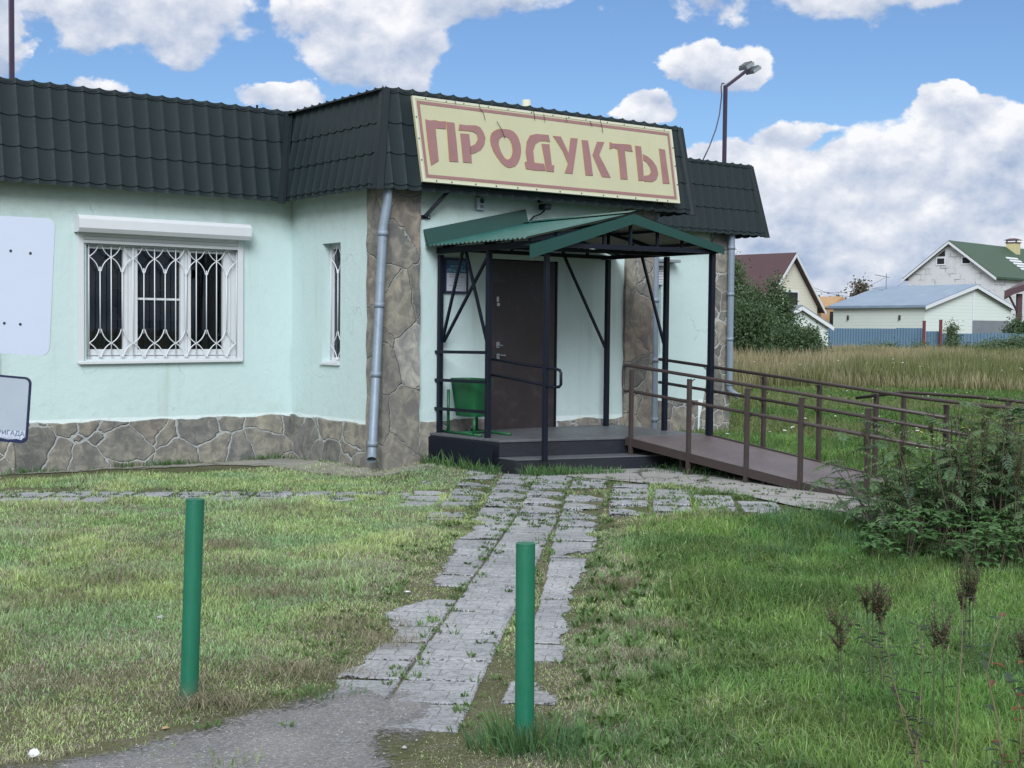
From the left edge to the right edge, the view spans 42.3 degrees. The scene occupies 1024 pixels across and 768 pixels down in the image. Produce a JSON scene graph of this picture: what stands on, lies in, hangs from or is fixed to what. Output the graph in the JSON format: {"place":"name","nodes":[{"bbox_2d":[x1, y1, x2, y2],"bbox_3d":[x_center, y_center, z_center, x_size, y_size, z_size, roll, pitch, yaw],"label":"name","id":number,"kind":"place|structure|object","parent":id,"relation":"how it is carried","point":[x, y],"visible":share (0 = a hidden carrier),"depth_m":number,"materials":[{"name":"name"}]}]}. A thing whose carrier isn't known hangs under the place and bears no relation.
{"place":"outdoors","nodes":[
{"label":"outdoors","id":0,"kind":"place"},
{"bbox_2d":[7,687,432,767],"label":"gravel track","id":1,"kind":"structure","parent":0,"point":[321,726],"depth_m":5.26,"materials":[{"name":"grey gravel"}]},
{"bbox_2d":[43,686,452,767],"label":"loose grit","id":2,"kind":"object","parent":1,"relation":"on","point":[400,691],"visible":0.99,"depth_m":5.37,"materials":[{"name":"gravel"}]},
{"bbox_2d":[0,470,780,732],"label":"paved path","id":3,"kind":"structure","parent":0,"point":[496,600],"depth_m":8.18,"materials":[{"name":"grey concrete"}]},
{"bbox_2d":[2,475,1023,767],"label":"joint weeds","id":4,"kind":"object","parent":3,"relation":"on","point":[620,681],"visible":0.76,"depth_m":7.00,"materials":[{"name":"green plant"}]},
{"bbox_2d":[0,429,1023,767],"bbox_3d":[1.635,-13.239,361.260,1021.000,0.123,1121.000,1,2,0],"label":"ground","id":5,"kind":"structure","parent":0,"point":[408,754],"depth_m":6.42,"materials":[{"name":"green plant"}]},
{"bbox_2d":[0,375,31,442],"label":"sign","id":6,"kind":"object","parent":5,"relation":"on","point":[15,395],"visible":1,"depth_m":6.01,"materials":[{"name":"grey"}]},
{"bbox_2d":[0,216,54,355],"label":"road sign","id":7,"kind":"object","parent":5,"relation":"on","point":[27,244],"visible":1,"depth_m":6.30,"materials":[{"name":"white metal"}]},
{"bbox_2d":[27,748,40,756],"bbox_3d":[-1.830,1.409,5.068,0.048,0.026,0.048,3,3,45],"label":"crumpled paper","id":8,"kind":"object","parent":5,"relation":"on","point":[35,752],"visible":1,"depth_m":5.05,"materials":[{"name":"white paper"}]},
{"bbox_2d":[180,498,204,704],"bbox_3d":[-1.401,1.024,5.780,0.116,1.053,0.080,1,2,17],"label":"bollard","id":9,"kind":"object","parent":5,"relation":"on","point":[192,592],"visible":0.88,"depth_m":5.75,"materials":[{"name":"green metal"}]},
{"bbox_2d":[0,457,437,477],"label":"concrete apron","id":10,"kind":"object","parent":5,"relation":"on","point":[285,462],"visible":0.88,"depth_m":15.41,"materials":[{"name":"grey concrete"}]},
{"bbox_2d":[0,77,769,474],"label":"shop building","id":11,"kind":"structure","parent":5,"relation":"on","point":[234,281],"depth_m":15.72,"materials":[{"name":"green paint"}]},
{"bbox_2d":[8,0,14,78],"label":"floodlight mast","id":12,"kind":"object","parent":11,"relation":"on","point":[11,39],"depth_m":14.73,"materials":[{"name":"metal"}]},
{"bbox_2d":[74,214,251,363],"bbox_3d":[-4.097,-1.081,15.574,2.100,1.684,0.310,-1,3,-37],"label":"window","id":13,"kind":"structure","parent":11,"relation":"in","point":[87,227],"depth_m":15.58,"materials":[{"name":"white plastic"}]},
{"bbox_2d":[319,243,340,364],"bbox_3d":[-2.111,-0.957,15.861,0.200,1.455,0.460,-1,3,-37],"label":"window","id":14,"kind":"structure","parent":11,"relation":"in","point":[334,281],"depth_m":16.01,"materials":[{"name":"white plastic"}]},
{"bbox_2d":[421,192,448,218],"bbox_3d":[-0.879,-2.060,15.095,0.382,0.349,0.114,1,2,0],"label":"wall bracket","id":15,"kind":"object","parent":11,"relation":"attached to","point":[426,215],"depth_m":15.06,"materials":[{"name":"black metal"}]},
{"bbox_2d":[444,257,467,293],"bbox_3d":[-0.650,-1.258,15.397,0.335,0.415,0.018,-1,3,-37],"label":"notice board","id":16,"kind":"object","parent":11,"relation":"attached to","point":[450,266],"visible":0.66,"depth_m":15.38,"materials":[{"name":"blue paper"}]},
{"bbox_2d":[475,197,484,209],"bbox_3d":[-0.372,-2.119,15.540,0.110,0.150,0.059,-1,3,-37],"label":"alarm box","id":17,"kind":"object","parent":11,"relation":"attached to","point":[479,203],"visible":1,"depth_m":15.52,"materials":[{"name":"white plastic"}]},
{"bbox_2d":[491,259,557,429],"bbox_3d":[0.151,-0.453,16.038,0.998,2.090,0.113,-1,3,-37],"label":"door","id":18,"kind":"structure","parent":11,"relation":"in","point":[517,286],"depth_m":16.01,"materials":[{"name":"brown paint"}]},
{"bbox_2d":[529,200,551,222],"bbox_3d":[0.334,-2.088,15.966,0.266,0.319,0.153,-1,3,-25],"label":"security camera","id":19,"kind":"object","parent":11,"relation":"attached to","point":[543,207],"visible":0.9,"depth_m":15.96,"materials":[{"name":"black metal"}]},
{"bbox_2d":[411,95,679,203],"bbox_3d":[0.519,-2.777,15.889,3.976,1.001,0.212,-1,3,-37],"label":"shop sign","id":20,"kind":"object","parent":11,"relation":"attached to","point":[470,144],"visible":1,"depth_m":15.74,"materials":[{"name":"beige plastic"}]},
{"bbox_2d":[658,259,680,357],"bbox_3d":[1.823,-1.141,19.914,1.700,1.510,0.270,-1,3,-37],"label":"window","id":21,"kind":"structure","parent":11,"relation":"in","point":[661,261],"depth_m":20.23,"materials":[{"name":"white plastic"}]},
{"bbox_2d":[702,61,761,161],"bbox_3d":[3.523,-3.987,21.434,1.207,2.578,0.230,-1,3,-37],"label":"floodlight mast","id":22,"kind":"object","parent":11,"relation":"attached to","point":[748,67],"visible":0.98,"depth_m":21.32,"materials":[{"name":"grey metal"}]},
{"bbox_2d":[515,541,534,747],"bbox_3d":[0.050,1.106,5.234,0.081,0.962,0.089,1,2,0],"label":"bollard","id":23,"kind":"object","parent":5,"relation":"on","point":[525,629],"visible":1,"depth_m":5.20,"materials":[{"name":"green metal"}]},
{"bbox_2d":[423,209,725,473],"bbox_3d":[0.738,-0.529,15.222,2.922,3.081,2.026,-1,3,-37],"label":"entrance porch","id":24,"kind":"object","parent":5,"relation":"on","point":[626,234],"visible":0.98,"depth_m":14.87,"materials":[{"name":"black metal"}]},
{"bbox_2d":[443,378,510,436],"bbox_3d":[-0.404,0.256,15.097,0.436,0.631,0.760,-1,3,-37],"label":"litter bin","id":25,"kind":"object","parent":24,"relation":"on","point":[468,395],"visible":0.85,"depth_m":15.01,"materials":[{"name":"green paint"}]},
{"bbox_2d":[734,251,754,304],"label":"slim tree","id":26,"kind":"object","parent":5,"relation":"on","point":[740,282],"visible":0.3,"depth_m":65.55,"materials":[{"name":"green plant"}]},
{"bbox_2d":[733,292,783,355],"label":"dense bush","id":27,"kind":"object","parent":5,"relation":"on","point":[754,329],"visible":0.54,"depth_m":51.41,"materials":[{"name":"green plant"}]},
{"bbox_2d":[734,270,826,342],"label":"tall bush","id":28,"kind":"object","parent":5,"relation":"on","point":[777,296],"visible":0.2,"depth_m":59.62,"materials":[{"name":"green plant"}]},
{"bbox_2d":[757,314,835,356],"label":"bush","id":29,"kind":"object","parent":5,"relation":"on","point":[802,338],"visible":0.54,"depth_m":55.52,"materials":[{"name":"green plant"}]},
{"bbox_2d":[790,305,833,345],"bbox_3d":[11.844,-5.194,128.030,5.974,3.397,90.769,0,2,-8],"label":"dark roofed shed","id":30,"kind":"structure","parent":5,"relation":"on","point":[808,313],"depth_m":84.12,"materials":[{"name":"white"}]},
{"bbox_2d":[622,358,1023,518],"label":"access ramp","id":31,"kind":"structure","parent":5,"relation":"on","point":[745,459],"depth_m":13.91,"materials":[{"name":"brown metal"}]},
{"bbox_2d":[817,306,832,324],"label":"orange annex","id":32,"kind":"object","parent":5,"relation":"on","point":[828,317],"visible":0.14,"depth_m":105.84,"materials":[{"name":"brown wood"}]},
{"bbox_2d":[830,312,832,323],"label":"window","id":33,"kind":"structure","parent":32,"relation":"in","point":[831,313],"depth_m":105.80,"materials":[{"name":"black glass"}]},
{"bbox_2d":[822,591,854,734],"bbox_3d":[1.314,1.141,5.378,0.129,0.598,0.202,3,3,44],"label":"dock plant","id":34,"kind":"object","parent":5,"relation":"on","point":[838,630],"visible":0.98,"depth_m":5.36,"materials":[{"name":"brown plant"}]},
{"bbox_2d":[658,460,1023,574],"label":"broadleaf undergrowth","id":35,"kind":"object","parent":5,"relation":"on","point":[999,540],"visible":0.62,"depth_m":9.56,"materials":[{"name":"green plant"}]},
{"bbox_2d":[726,360,955,447],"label":"wild flowers","id":36,"kind":"object","parent":5,"relation":"on","point":[835,415],"visible":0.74,"depth_m":20.34,"materials":[{"name":"white plant"}]},
{"bbox_2d":[818,272,875,298],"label":"distant tree","id":37,"kind":"object","parent":5,"relation":"on","point":[862,285],"visible":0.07,"depth_m":149.34,"materials":[{"name":"green plant"}]},
{"bbox_2d":[860,413,869,512],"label":"seeding weed","id":38,"kind":"object","parent":5,"relation":"on","point":[864,442],"visible":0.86,"depth_m":11.02,"materials":[{"name":"green plant"}]},
{"bbox_2d":[828,328,921,348],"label":"sheet fence","id":39,"kind":"object","parent":5,"relation":"on","point":[858,336],"visible":0.39,"depth_m":86.39,"materials":[{"name":"blue metal"}]},
{"bbox_2d":[854,571,902,695],"bbox_3d":[1.659,1.133,5.964,0.197,0.587,0.207,-1,3,-40],"label":"dock plant","id":40,"kind":"object","parent":5,"relation":"on","point":[880,603],"visible":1,"depth_m":5.94,"materials":[{"name":"brown plant"}]},
{"bbox_2d":[881,427,890,525],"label":"seeding weed","id":41,"kind":"object","parent":5,"relation":"on","point":[888,450],"visible":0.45,"depth_m":10.64,"materials":[{"name":"green plant"}]},
{"bbox_2d":[853,618,932,767],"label":"blurred sapling","id":42,"kind":"object","parent":5,"relation":"on","point":[915,739],"visible":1,"depth_m":3.94,"materials":[{"name":"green plant"}]},
{"bbox_2d":[859,335,937,348],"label":"fence weed","id":43,"kind":"object","parent":5,"relation":"on","point":[920,344],"visible":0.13,"depth_m":79.91,"materials":[{"name":"green plant"}]},
{"bbox_2d":[894,405,907,526],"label":"seeding weed","id":44,"kind":"object","parent":5,"relation":"on","point":[904,441],"visible":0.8,"depth_m":10.53,"materials":[{"name":"green plant"}]},
{"bbox_2d":[808,396,1023,544],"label":"ash leaved shrub","id":45,"kind":"object","parent":5,"relation":"on","point":[993,489],"visible":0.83,"depth_m":10.23,"materials":[{"name":"green plant"}]},
{"bbox_2d":[828,284,1014,344],"bbox_3d":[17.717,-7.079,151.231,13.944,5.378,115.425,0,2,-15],"label":"white siding shed","id":46,"kind":"structure","parent":5,"relation":"on","point":[976,308],"depth_m":98.46,"materials":[{"name":"plastic"}]},
{"bbox_2d":[867,274,889,289],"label":"tv aerial","id":47,"kind":"object","parent":46,"relation":"attached to","point":[886,282],"visible":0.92,"depth_m":103.73,"materials":[{"name":"grey metal"}]},
{"bbox_2d":[922,321,925,342],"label":"gate post","id":48,"kind":"object","parent":5,"relation":"on","point":[924,331],"visible":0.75,"depth_m":82.83,"materials":[{"name":"red metal"}]},
{"bbox_2d":[924,398,938,512],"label":"seeding weed","id":49,"kind":"object","parent":5,"relation":"on","point":[931,428],"visible":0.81,"depth_m":10.42,"materials":[{"name":"green plant"}]},
{"bbox_2d":[926,331,938,346],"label":"sheet fence","id":50,"kind":"object","parent":5,"relation":"on","point":[933,336],"visible":0.44,"depth_m":83.52,"materials":[{"name":"blue metal"}]},
{"bbox_2d":[917,601,953,752],"bbox_3d":[1.647,1.144,5.156,0.144,0.616,0.205,1,2,13],"label":"dock plant","id":51,"kind":"object","parent":5,"relation":"on","point":[941,637],"visible":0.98,"depth_m":5.13,"materials":[{"name":"brown plant"}]},
{"bbox_2d":[938,320,942,347],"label":"gate post","id":52,"kind":"object","parent":5,"relation":"on","point":[940,331],"visible":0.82,"depth_m":82.85,"materials":[{"name":"red metal"}]},
{"bbox_2d":[950,401,965,532],"bbox_3d":[3.442,0.684,10.234,0.129,1.166,0.058,2,3,30],"label":"seeding weed","id":53,"kind":"object","parent":5,"relation":"on","point":[952,443],"visible":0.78,"depth_m":10.22,"materials":[{"name":"green plant"}]},
{"bbox_2d":[936,317,980,349],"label":"shrub","id":54,"kind":"object","parent":5,"relation":"on","point":[954,340],"visible":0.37,"depth_m":77.78,"materials":[{"name":"green plant"}]},
{"bbox_2d":[947,597,975,767],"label":"upright stem","id":55,"kind":"object","parent":5,"relation":"on","point":[962,635],"visible":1,"depth_m":3.71,"materials":[{"name":"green plant"}]},
{"bbox_2d":[951,549,982,659],"bbox_3d":[2.276,1.121,6.641,0.151,0.582,0.210,2,3,25],"label":"dock plant","id":56,"kind":"object","parent":5,"relation":"on","point":[971,590],"visible":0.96,"depth_m":6.63,"materials":[{"name":"brown plant"}]},
{"bbox_2d":[966,411,980,535],"bbox_3d":[3.393,0.740,9.732,0.112,1.089,0.119,2,3,23],"label":"seeding weed","id":57,"kind":"object","parent":5,"relation":"on","point":[973,470],"visible":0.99,"depth_m":9.73,"materials":[{"name":"green plant"}]},
{"bbox_2d":[942,333,1023,345],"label":"sheet fence","id":58,"kind":"object","parent":5,"relation":"on","point":[973,338],"visible":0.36,"depth_m":82.31,"materials":[{"name":"blue metal"}]},
{"bbox_2d":[979,391,991,540],"bbox_3d":[3.579,0.657,10.043,0.083,1.236,0.113,-1,3,-41],"label":"seeding weed","id":59,"kind":"object","parent":5,"relation":"on","point":[983,434],"visible":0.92,"depth_m":10.03,"materials":[{"name":"green plant"}]},
{"bbox_2d":[972,329,1023,351],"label":"shrub","id":60,"kind":"object","parent":5,"relation":"on","point":[1014,343],"visible":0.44,"depth_m":76.76,"materials":[{"name":"green plant"}]},
{"bbox_2d":[980,612,1023,767],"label":"rust leaved weed","id":61,"kind":"object","parent":5,"relation":"on","point":[1008,676],"visible":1,"depth_m":3.24,"materials":[{"name":"brown plant"}]},
{"bbox_2d":[999,395,1013,530],"bbox_3d":[3.695,0.680,9.932,0.092,1.201,0.124,0,2,-18],"label":"seeding weed","id":62,"kind":"object","parent":5,"relation":"on","point":[1006,444],"visible":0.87,"depth_m":9.92,"materials":[{"name":"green plant"}]},
{"bbox_2d":[999,311,1023,333],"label":"yard bush","id":63,"kind":"object","parent":5,"relation":"on","point":[1015,327],"visible":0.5,"depth_m":83.65,"materials":[{"name":"green plant"}]},
{"bbox_2d":[1004,281,1023,331],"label":"maroon carport","id":64,"kind":"object","parent":5,"relation":"on","point":[1015,289],"visible":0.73,"depth_m":84.33,"materials":[{"name":"red metal"}]},
{"bbox_2d":[1007,618,1023,672],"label":"dock plant","id":65,"kind":"object","parent":5,"relation":"on","point":[1021,648],"visible":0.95,"depth_m":5.04,"materials":[{"name":"brown plant"}]},
{"bbox_2d":[1013,422,1023,553],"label":"seeding weed","id":66,"kind":"object","parent":5,"relation":"on","point":[1018,466],"visible":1,"depth_m":9.53,"materials":[{"name":"green plant"}]},
{"bbox_2d":[0,0,1023,298],"label":"sky","id":67,"kind":"structure","parent":0,"point":[876,135],"materials":[{"name":"blue"}]},
{"bbox_2d":[566,465,891,520],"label":"pavement","id":68,"kind":"structure","parent":0,"point":[649,474],"depth_m":13.36,"materials":[{"name":"concrete"}]},
{"bbox_2d":[735,252,826,313],"bbox_3d":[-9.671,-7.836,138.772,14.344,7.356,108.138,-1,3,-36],"label":"cream house","id":69,"kind":"structure","parent":0,"point":[799,285],"depth_m":95.28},
{"bbox_2d":[783,290,798,304],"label":"window","id":70,"kind":"structure","parent":69,"relation":"in","point":[796,293],"depth_m":95.12,"materials":[{"name":"white paint"}]},
{"bbox_2d":[815,278,907,296],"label":"power line","id":71,"kind":"object","parent":69,"relation":"attached to","point":[849,291],"visible":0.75,"depth_m":104.36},
{"bbox_2d":[819,296,844,305],"bbox_3d":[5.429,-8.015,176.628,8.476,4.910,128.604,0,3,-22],"label":"orange shed","id":72,"kind":"structure","parent":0,"point":[828,301],"depth_m":117.92,"materials":[{"name":"brown wood"}]},
{"bbox_2d":[679,382,1023,464],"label":"meadow grass","id":73,"kind":"structure","parent":0,"point":[736,421],"depth_m":25.35,"materials":[{"name":"green plant"}]},
{"bbox_2d":[732,342,1023,393],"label":"tall grass","id":74,"kind":"structure","parent":0,"point":[856,365],"depth_m":40.81,"materials":[{"name":"plant"}]},
{"bbox_2d":[902,238,1023,330],"bbox_3d":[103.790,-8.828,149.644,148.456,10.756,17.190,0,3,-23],"label":"block house","id":75,"kind":"structure","parent":0,"point":[998,271],"depth_m":117.93,"materials":[{"name":"white brick"}]},
{"bbox_2d":[936,250,945,264],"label":"window","id":76,"kind":"structure","parent":75,"relation":"in","point":[939,260],"depth_m":118.18,"materials":[{"name":"white paint"}]},
{"bbox_2d":[961,256,970,264],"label":"window","id":77,"kind":"structure","parent":75,"relation":"in","point":[964,261],"depth_m":116.61,"materials":[{"name":"white paint"}]}
]}

